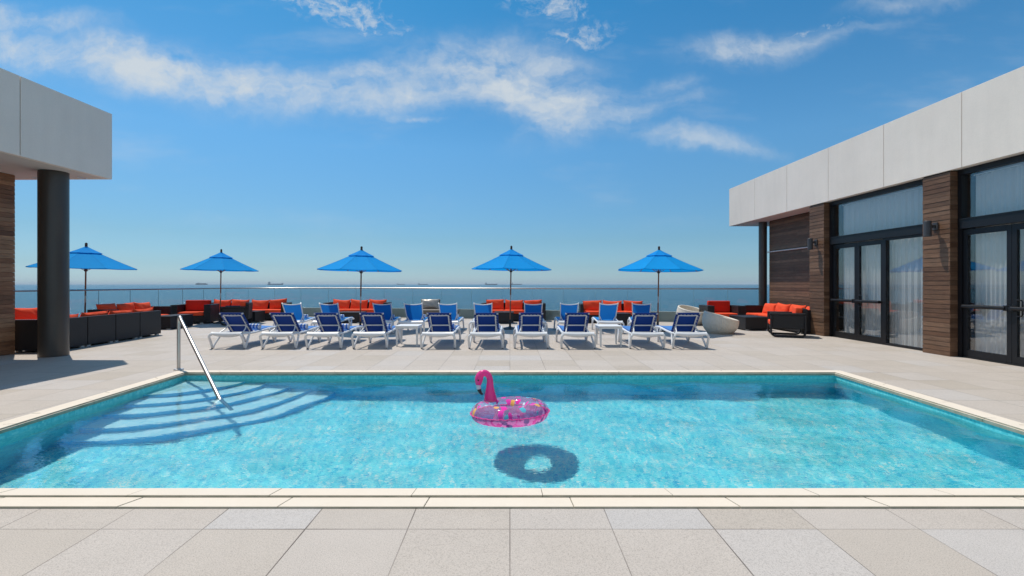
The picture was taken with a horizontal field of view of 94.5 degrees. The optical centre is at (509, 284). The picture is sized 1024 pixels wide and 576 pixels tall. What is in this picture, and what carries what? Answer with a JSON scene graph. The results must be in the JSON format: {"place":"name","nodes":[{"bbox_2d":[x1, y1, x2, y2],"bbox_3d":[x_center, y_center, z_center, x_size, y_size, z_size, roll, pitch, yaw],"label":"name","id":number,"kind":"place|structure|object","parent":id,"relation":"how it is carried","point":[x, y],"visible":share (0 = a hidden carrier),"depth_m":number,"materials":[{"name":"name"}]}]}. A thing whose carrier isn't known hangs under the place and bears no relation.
{"place":"outdoors","nodes":[
{"label":"outdoors","id":0,"kind":"place"},
{"bbox_2d":[0,68,111,357],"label":"corner building","id":1,"kind":"structure","parent":0,"point":[53,143],"depth_m":9.40,"materials":[{"name":"paint"}]},
{"bbox_2d":[13,284,768,316],"bbox_3d":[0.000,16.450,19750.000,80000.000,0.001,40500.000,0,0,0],"label":"sea","id":2,"kind":"structure","parent":0,"point":[669,299],"depth_m":753.49,"materials":[{"name":"blue liquid"}]},
{"bbox_2d":[416,299,459,321],"bbox_3d":[-2.819,1.021,18.805,1.600,0.858,0.950,0,0,1],"label":"barbecue grill","id":3,"kind":"object","parent":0,"point":[430,306],"visible":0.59,"depth_m":18.94,"materials":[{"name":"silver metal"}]},
{"bbox_2d":[0,316,1023,575],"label":"ground","id":4,"kind":"structure","parent":0,"point":[512,542],"depth_m":2.88,"materials":[{"name":"tile"}]},
{"bbox_2d":[15,308,36,319],"bbox_3d":[-12.092,1.001,12.039,0.875,0.898,2.361,0,0,0],"label":"sofa","id":5,"kind":"object","parent":4,"relation":"on","point":[25,313],"visible":0.12,"depth_m":11.96,"materials":[{"name":"fabric"}]},
{"bbox_2d":[15,314,86,351],"bbox_3d":[-10.172,1.039,10.457,0.875,0.823,0.964,0,0,-4],"label":"sofa module","id":6,"kind":"object","parent":4,"relation":"on","point":[25,334],"visible":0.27,"depth_m":9.98,"materials":[{"name":"wicker"}]},
{"bbox_2d":[26,243,136,312],"bbox_3d":[-12.703,0.106,14.185,2.423,2.700,2.423,0,0,7],"label":"parasol","id":7,"kind":"object","parent":4,"relation":"on","point":[86,258],"visible":0.84,"depth_m":13.85,"materials":[{"name":"blue fabric"}]},
{"bbox_2d":[80,310,114,346],"bbox_3d":[-10.242,1.048,11.360,0.875,0.804,0.845,0,0,-4],"label":"sofa module","id":8,"kind":"object","parent":4,"relation":"on","point":[100,326],"visible":0.67,"depth_m":11.34,"materials":[{"name":"wicker"}]},
{"bbox_2d":[108,310,139,341],"bbox_3d":[-10.310,1.051,12.220,0.875,0.798,0.852,0,0,-4],"label":"sofa module","id":9,"kind":"object","parent":4,"relation":"on","point":[127,324],"visible":0.52,"depth_m":12.22,"materials":[{"name":"wicker"}]},
{"bbox_2d":[87,302,171,314],"bbox_3d":[-11.973,1.011,15.050,0.875,0.879,2.300,0,0,0],"label":"sofa","id":10,"kind":"object","parent":4,"relation":"on","point":[166,310],"visible":0.35,"depth_m":15.09,"materials":[{"name":"fabric"}]},
{"bbox_2d":[132,306,160,337],"bbox_3d":[-10.377,1.038,13.081,0.875,0.824,0.856,0,0,-4],"label":"sofa module","id":11,"kind":"object","parent":4,"relation":"on","point":[150,321],"visible":0.56,"depth_m":13.10,"materials":[{"name":"wicker"}]},
{"bbox_2d":[161,314,192,329],"bbox_3d":[-11.100,1.235,15.615,0.600,0.430,1.090,0,0,0],"label":"coffee table","id":12,"kind":"object","parent":4,"relation":"on","point":[168,322],"visible":0.75,"depth_m":15.26,"materials":[{"name":"wicker"}]},
{"bbox_2d":[170,300,218,323],"bbox_3d":[-11.678,1.025,17.593,1.300,0.850,0.875,0,0,-12],"label":"armchair","id":13,"kind":"object","parent":4,"relation":"on","point":[204,311],"visible":0.79,"depth_m":17.50,"materials":[{"name":"fabric"}]},
{"bbox_2d":[174,316,221,398],"bbox_3d":[-4.596,1.158,7.006,0.147,1.262,3.014,0,0,-45],"label":"pool handrail","id":14,"kind":"object","parent":4,"relation":"on","point":[180,322],"visible":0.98,"depth_m":7.48,"materials":[{"name":"metal"}]},
{"bbox_2d":[180,249,257,323],"bbox_3d":[-10.674,0.078,17.495,2.302,2.752,2.302,0,0,-14],"label":"parasol","id":15,"kind":"object","parent":4,"relation":"on","point":[220,262],"visible":0.94,"depth_m":17.06,"materials":[{"name":"blue fabric"}]},
{"bbox_2d":[220,301,252,325],"bbox_3d":[-9.831,1.040,17.056,0.901,0.816,0.906,0,0,-18],"label":"sled armchair","id":16,"kind":"object","parent":4,"relation":"on","point":[245,308],"visible":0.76,"depth_m":16.75,"materials":[{"name":"wicker"}]},
{"bbox_2d":[208,313,277,348],"bbox_3d":[-6.297,1.049,11.514,0.806,0.806,2.017,0,0,2],"label":"sun lounger","id":17,"kind":"object","parent":4,"relation":"on","point":[237,324],"visible":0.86,"depth_m":10.89,"materials":[{"name":"blue plastic"}]},
{"bbox_2d":[250,324,260,328],"bbox_3d":[-6.191,1.014,11.395,0.390,0.126,0.132,0,28,6],"label":"rolled towel","id":18,"kind":"object","parent":17,"relation":"on","point":[255,326],"visible":0.62,"depth_m":11.34,"materials":[{"name":"blue fabric"}]},
{"bbox_2d":[212,298,291,319],"bbox_3d":[-10.610,1.013,19.143,3.180,0.874,0.875,0,0,-4],"label":"sofa","id":19,"kind":"object","parent":4,"relation":"on","point":[270,306],"visible":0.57,"depth_m":19.28,"materials":[{"name":"fabric"}]},
{"bbox_2d":[247,311,264,322],"bbox_3d":[-9.750,1.240,18.125,0.400,0.420,0.750,0,0,0],"label":"coffee table","id":20,"kind":"object","parent":4,"relation":"on","point":[257,316],"visible":0.77,"depth_m":17.93,"materials":[{"name":"wicker"}]},
{"bbox_2d":[259,313,320,348],"bbox_3d":[-5.175,1.049,11.534,0.806,0.806,2.017,0,0,2],"label":"sun lounger","id":21,"kind":"object","parent":4,"relation":"on","point":[287,325],"visible":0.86,"depth_m":10.90,"materials":[{"name":"blue plastic"}]},
{"bbox_2d":[299,324,307,328],"bbox_3d":[-5.068,1.014,11.416,0.390,0.127,0.132,0,27,4],"label":"rolled towel","id":22,"kind":"object","parent":21,"relation":"on","point":[303,326],"visible":0.42,"depth_m":11.36,"materials":[{"name":"blue fabric"}]},
{"bbox_2d":[273,303,315,333],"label":"sun lounger","id":23,"kind":"object","parent":4,"relation":"on","point":[296,310],"visible":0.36,"depth_m":14.28,"materials":[{"name":"blue fabric"}]},
{"bbox_2d":[311,303,353,331],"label":"sun lounger","id":24,"kind":"object","parent":4,"relation":"on","point":[329,308],"visible":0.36,"depth_m":14.26,"materials":[{"name":"blue fabric"}]},
{"bbox_2d":[304,313,362,348],"bbox_3d":[-4.162,1.049,11.495,0.805,0.806,2.017,0,0,0],"label":"sun lounger","id":25,"kind":"object","parent":4,"relation":"on","point":[330,325],"visible":0.92,"depth_m":10.86,"materials":[{"name":"blue plastic"}]},
{"bbox_2d":[342,324,349,328],"bbox_3d":[-4.053,1.014,11.378,0.390,0.126,0.132,0,39,3],"label":"rolled towel","id":26,"kind":"object","parent":25,"relation":"on","point":[346,326],"visible":0.45,"depth_m":11.33,"materials":[{"name":"blue fabric"}]},
{"bbox_2d":[340,311,366,322],"bbox_3d":[-6.025,1.250,18.000,0.950,0.400,0.800,0,0,0],"label":"coffee table","id":27,"kind":"object","parent":4,"relation":"on","point":[355,315],"visible":0.41,"depth_m":17.61,"materials":[{"name":"wicker"}]},
{"bbox_2d":[323,299,391,312],"bbox_3d":[-6.270,1.028,19.543,2.560,0.844,0.875,0,0,-1],"label":"sofa","id":28,"kind":"object","parent":4,"relation":"on","point":[352,305],"visible":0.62,"depth_m":19.67,"materials":[{"name":"fabric"}]},
{"bbox_2d":[317,246,401,331],"bbox_3d":[-4.584,0.142,14.595,2.423,2.623,2.423,0,0,30],"label":"parasol","id":29,"kind":"object","parent":4,"relation":"on","point":[361,261],"visible":0.98,"depth_m":14.08,"materials":[{"name":"blue fabric"}]},
{"bbox_2d":[351,313,400,348],"bbox_3d":[-3.150,1.049,11.545,0.805,0.806,2.017,0,0,0],"label":"sun lounger","id":30,"kind":"object","parent":4,"relation":"on","point":[374,325],"visible":0.91,"depth_m":10.90,"materials":[{"name":"blue plastic"}]},
{"bbox_2d":[13,288,758,321],"bbox_3d":[-1.649,0.800,15.617,22.189,1.299,11.514,0,0,0],"label":"glass railing","id":31,"kind":"object","parent":4,"relation":"on","point":[158,289],"visible":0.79,"depth_m":18.85,"materials":[{"name":"glass"}]},
{"bbox_2d":[372,303,401,333],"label":"sun lounger","id":32,"kind":"object","parent":4,"relation":"on","point":[386,309],"visible":0.53,"depth_m":14.28,"materials":[{"name":"blue fabric"}]},
{"bbox_2d":[395,324,421,345],"bbox_3d":[-2.400,1.210,11.270,0.540,0.480,0.540,0,0,0],"label":"side table","id":33,"kind":"object","parent":4,"relation":"on","point":[401,327],"visible":0.96,"depth_m":11.02,"materials":[{"name":"white plastic"}]},
{"bbox_2d":[397,303,427,331],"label":"sun lounger","id":34,"kind":"object","parent":4,"relation":"on","point":[413,311],"visible":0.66,"depth_m":14.27,"materials":[{"name":"blue fabric"}]},
{"bbox_2d":[420,313,460,348],"bbox_3d":[-1.618,1.049,11.515,0.805,0.806,2.017,0,0,-1],"label":"sun lounger","id":35,"kind":"object","parent":4,"relation":"on","point":[440,324],"visible":1,"depth_m":10.88,"materials":[{"name":"blue plastic"}]},
{"bbox_2d":[438,303,463,333],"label":"sun lounger","id":36,"kind":"object","parent":4,"relation":"on","point":[448,308],"visible":0.45,"depth_m":14.27,"materials":[{"name":"blue fabric"}]},
{"bbox_2d":[468,303,491,333],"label":"sun lounger","id":37,"kind":"object","parent":4,"relation":"on","point":[482,308],"visible":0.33,"depth_m":14.23,"materials":[{"name":"blue fabric"}]},
{"bbox_2d":[468,313,504,348],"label":"sun lounger","id":38,"kind":"object","parent":4,"relation":"on","point":[486,325],"visible":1,"depth_m":10.85,"materials":[{"name":"blue plastic"}]},
{"bbox_2d":[302,308,675,321],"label":"wall","id":39,"kind":"structure","parent":4,"relation":"on","point":[666,316],"depth_m":20.07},
{"bbox_2d":[494,311,513,323],"bbox_3d":[-0.215,1.240,17.700,0.710,0.420,0.800,0,0,0],"label":"coffee table","id":40,"kind":"object","parent":4,"relation":"on","point":[503,316],"visible":0.78,"depth_m":17.31,"materials":[{"name":"wicker"}]},
{"bbox_2d":[472,246,550,329],"bbox_3d":[0.033,0.105,15.294,2.423,2.699,2.423,0,0,32],"label":"parasol","id":41,"kind":"object","parent":4,"relation":"on","point":[511,260],"visible":0.97,"depth_m":14.80,"materials":[{"name":"blue fabric"}]},
{"bbox_2d":[0,371,1023,497],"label":"pool coping","id":42,"kind":"object","parent":4,"relation":"on","point":[480,492],"visible":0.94,"depth_m":3.27,"materials":[{"name":"beige stone"}]},
{"bbox_2d":[0,370,1023,508],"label":"pool coping border","id":43,"kind":"object","parent":4,"relation":"on","point":[537,503],"visible":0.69,"depth_m":3.12,"materials":[{"name":"beige stone"}]},
{"bbox_2d":[481,299,545,319],"bbox_3d":[0.150,1.027,18.843,2.520,0.846,0.875,0,0,3],"label":"sofa","id":44,"kind":"object","parent":4,"relation":"on","point":[517,307],"visible":0.54,"depth_m":18.97,"materials":[{"name":"fabric"}]},
{"bbox_2d":[513,313,548,348],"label":"sun lounger","id":45,"kind":"object","parent":4,"relation":"on","point":[530,325],"visible":1,"depth_m":10.90,"materials":[{"name":"blue plastic"}]},
{"bbox_2d":[524,303,547,331],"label":"sun lounger","id":46,"kind":"object","parent":4,"relation":"on","point":[532,308],"visible":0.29,"depth_m":14.23,"materials":[{"name":"blue plastic"}]},
{"bbox_2d":[554,303,578,329],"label":"sun lounger","id":47,"kind":"object","parent":4,"relation":"on","point":[568,308],"visible":0.49,"depth_m":14.27,"materials":[{"name":"blue fabric"}]},
{"bbox_2d":[555,313,596,348],"bbox_3d":[1.538,1.049,11.515,0.805,0.806,2.017,0,0,0],"label":"sun lounger","id":48,"kind":"object","parent":4,"relation":"on","point":[575,324],"visible":1,"depth_m":10.88,"materials":[{"name":"blue plastic"}]},
{"bbox_2d":[591,303,624,333],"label":"sun lounger","id":49,"kind":"object","parent":4,"relation":"on","point":[607,311],"visible":0.81,"depth_m":14.29,"materials":[{"name":"blue fabric"}]},
{"bbox_2d":[595,324,622,346],"bbox_3d":[2.330,1.210,11.200,0.540,0.480,0.540,0,0,-1],"label":"side table","id":50,"kind":"object","parent":4,"relation":"on","point":[608,326],"visible":0.98,"depth_m":10.95,"materials":[{"name":"white plastic"}]},
{"bbox_2d":[579,300,642,321],"bbox_3d":[3.919,1.026,17.992,2.520,0.848,0.875,0,0,5],"label":"sofa","id":51,"kind":"object","parent":4,"relation":"on","point":[591,308],"visible":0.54,"depth_m":18.13,"materials":[{"name":"fabric"}]},
{"bbox_2d":[606,312,630,324],"bbox_3d":[3.875,1.240,16.950,0.750,0.420,0.700,0,0,0],"label":"coffee table","id":52,"kind":"object","parent":4,"relation":"on","point":[623,316],"visible":0.41,"depth_m":16.61,"materials":[{"name":"wicker"}]},
{"bbox_2d":[617,313,665,348],"bbox_3d":[3.090,1.049,11.484,0.806,0.806,2.017,0,0,2],"label":"sun lounger","id":53,"kind":"object","parent":4,"relation":"on","point":[642,324],"visible":0.96,"depth_m":10.85,"materials":[{"name":"blue plastic"}]},
{"bbox_2d":[627,303,655,330],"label":"sun lounger","id":54,"kind":"object","parent":4,"relation":"on","point":[641,308],"visible":0.36,"depth_m":14.24,"materials":[{"name":"blue fabric"}]},
{"bbox_2d":[618,246,702,331],"bbox_3d":[4.570,0.142,14.556,2.423,2.623,2.423,0,0,-33],"label":"parasol","id":55,"kind":"object","parent":4,"relation":"on","point":[658,261],"visible":0.91,"depth_m":14.08,"materials":[{"name":"blue fabric"}]},
{"bbox_2d":[654,313,709,348],"bbox_3d":[4.082,1.049,11.514,0.806,0.806,2.017,0,0,2],"label":"sun lounger","id":56,"kind":"object","parent":4,"relation":"on","point":[684,324],"visible":0.98,"depth_m":10.89,"materials":[{"name":"blue plastic"}]},
{"bbox_2d":[676,305,702,324],"bbox_3d":[6.500,1.104,17.000,1.009,0.692,1.009,0,0,0],"label":"basket chair","id":57,"kind":"object","parent":4,"relation":"on","point":[685,309],"visible":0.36,"depth_m":16.88,"materials":[{"name":"beige wicker"}]},
{"bbox_2d":[702,311,738,333],"bbox_3d":[6.242,1.124,14.050,1.014,0.651,1.010,0,0,0],"label":"basket chair","id":58,"kind":"object","parent":4,"relation":"on","point":[713,323],"visible":1,"depth_m":13.69,"materials":[{"name":"beige wicker"}]},
{"bbox_2d":[699,301,745,316],"bbox_3d":[7.510,1.025,16.792,1.300,0.850,0.875,0,0,2],"label":"armchair","id":59,"kind":"object","parent":4,"relation":"on","point":[725,308],"visible":0.45,"depth_m":16.88,"materials":[{"name":"fabric"}]},
{"bbox_2d":[729,315,769,330],"bbox_3d":[7.725,1.240,15.300,0.790,0.420,1.100,0,0,0],"label":"coffee table","id":60,"kind":"object","parent":4,"relation":"on","point":[750,322],"visible":0.74,"depth_m":14.76,"materials":[{"name":"wicker"}]},
{"bbox_2d":[745,303,810,333],"bbox_3d":[8.852,1.030,15.360,0.875,0.839,3.220,0,0,-1],"label":"sofa","id":61,"kind":"object","parent":4,"relation":"on","point":[759,310],"visible":0.37,"depth_m":15.90,"materials":[{"name":"fabric"}]},
{"bbox_2d":[767,307,807,337],"bbox_3d":[7.739,1.040,13.242,0.901,0.816,0.906,0,0,24],"label":"sled armchair","id":62,"kind":"object","parent":4,"relation":"on","point":[796,318],"visible":1,"depth_m":12.89,"materials":[{"name":"wicker"}]},
{"bbox_2d":[729,66,1023,366],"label":"pavilion building","id":63,"kind":"structure","parent":4,"relation":"on","point":[942,152],"depth_m":10.39,"materials":[{"name":"paint"}]},
{"bbox_2d":[807,238,817,249],"bbox_3d":[8.611,-1.143,13.497,0.241,0.323,0.132,0,0,-1],"label":"wall lamp","id":64,"kind":"object","parent":63,"relation":"attached to","point":[810,242],"visible":1,"depth_m":13.45,"materials":[{"name":"metal"}]},
{"bbox_2d":[831,242,856,339],"bbox_3d":[8.913,0.175,12.653,0.156,2.510,0.895,0,0,-1],"label":"door","id":65,"kind":"structure","parent":63,"relation":"in","point":[835,333],"depth_m":12.69,"materials":[{"name":"metal"}]},
{"bbox_2d":[854,239,882,343],"bbox_3d":[8.928,0.175,11.780,0.156,2.510,0.851,0,0,-1],"label":"door","id":66,"kind":"structure","parent":63,"relation":"in","point":[859,301],"depth_m":12.02,"materials":[{"name":"metal"}]},
{"bbox_2d":[829,179,922,350],"bbox_3d":[8.955,-0.415,11.642,0.175,3.730,3.100,0,0,-1],"label":"window frame","id":67,"kind":"structure","parent":63,"relation":"in","point":[914,231],"depth_m":11.33,"materials":[{"name":"metal"}]},
{"bbox_2d":[842,187,923,347],"bbox_3d":[9.127,-0.372,11.540,0.099,3.584,2.830,0,0,-1],"label":"curtain","id":68,"kind":"object","parent":63,"relation":"hanging from","point":[900,209],"visible":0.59,"depth_m":11.28,"materials":[{"name":"white fabric"}]},
{"bbox_2d":[923,221,937,236],"bbox_3d":[8.674,-1.143,9.778,0.241,0.323,0.132,0,0,-1],"label":"wall lamp","id":69,"kind":"object","parent":63,"relation":"attached to","point":[929,227],"visible":1,"depth_m":9.74,"materials":[{"name":"metal"}]},
{"bbox_2d":[961,224,1011,363],"bbox_3d":[8.976,0.175,8.943,0.156,2.510,0.895,0,0,-1],"label":"door","id":70,"kind":"structure","parent":63,"relation":"in","point":[966,306],"depth_m":8.99,"materials":[{"name":"metal"}]},
{"bbox_2d":[957,154,1023,366],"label":"window frame","id":71,"kind":"structure","parent":63,"relation":"in","point":[1011,217],"depth_m":9.29,"materials":[{"name":"metal"}]},
{"bbox_2d":[974,163,1023,356],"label":"curtain","id":72,"kind":"object","parent":63,"relation":"hanging from","point":[1000,191],"visible":0.72,"depth_m":8.94,"materials":[{"name":"white fabric"}]},
{"bbox_2d":[1008,223,1023,365],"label":"door","id":73,"kind":"structure","parent":63,"relation":"in","point":[1015,308],"depth_m":8.42,"materials":[{"name":"metal"}]},
{"bbox_2d":[0,378,1023,488],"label":"water","id":74,"kind":"structure","parent":0,"point":[585,433],"depth_m":4.65,"materials":[{"name":"blue liquid"}]},
{"bbox_2d":[470,370,549,427],"bbox_3d":[-0.006,1.282,5.431,0.918,0.575,0.892,-2,-4,0],"label":"flamingo float","id":75,"kind":"object","parent":74,"relation":"on","point":[503,417],"visible":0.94,"depth_m":5.48,"materials":[{"name":"pink plastic"}]},
{"bbox_2d":[0,0,1023,283],"label":"sky","id":76,"kind":"structure","parent":0,"point":[435,139],"materials":[{"name":"blue"}]},
{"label":"pool wall","id":77,"kind":"structure","parent":0,"visible":0},
{"bbox_2d":[0,374,1023,439],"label":"pool waterline band","id":78,"kind":"object","parent":77,"relation":"attached to","point":[1002,431],"visible":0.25,"depth_m":7.66,"materials":[{"name":"tile"}]}
]}

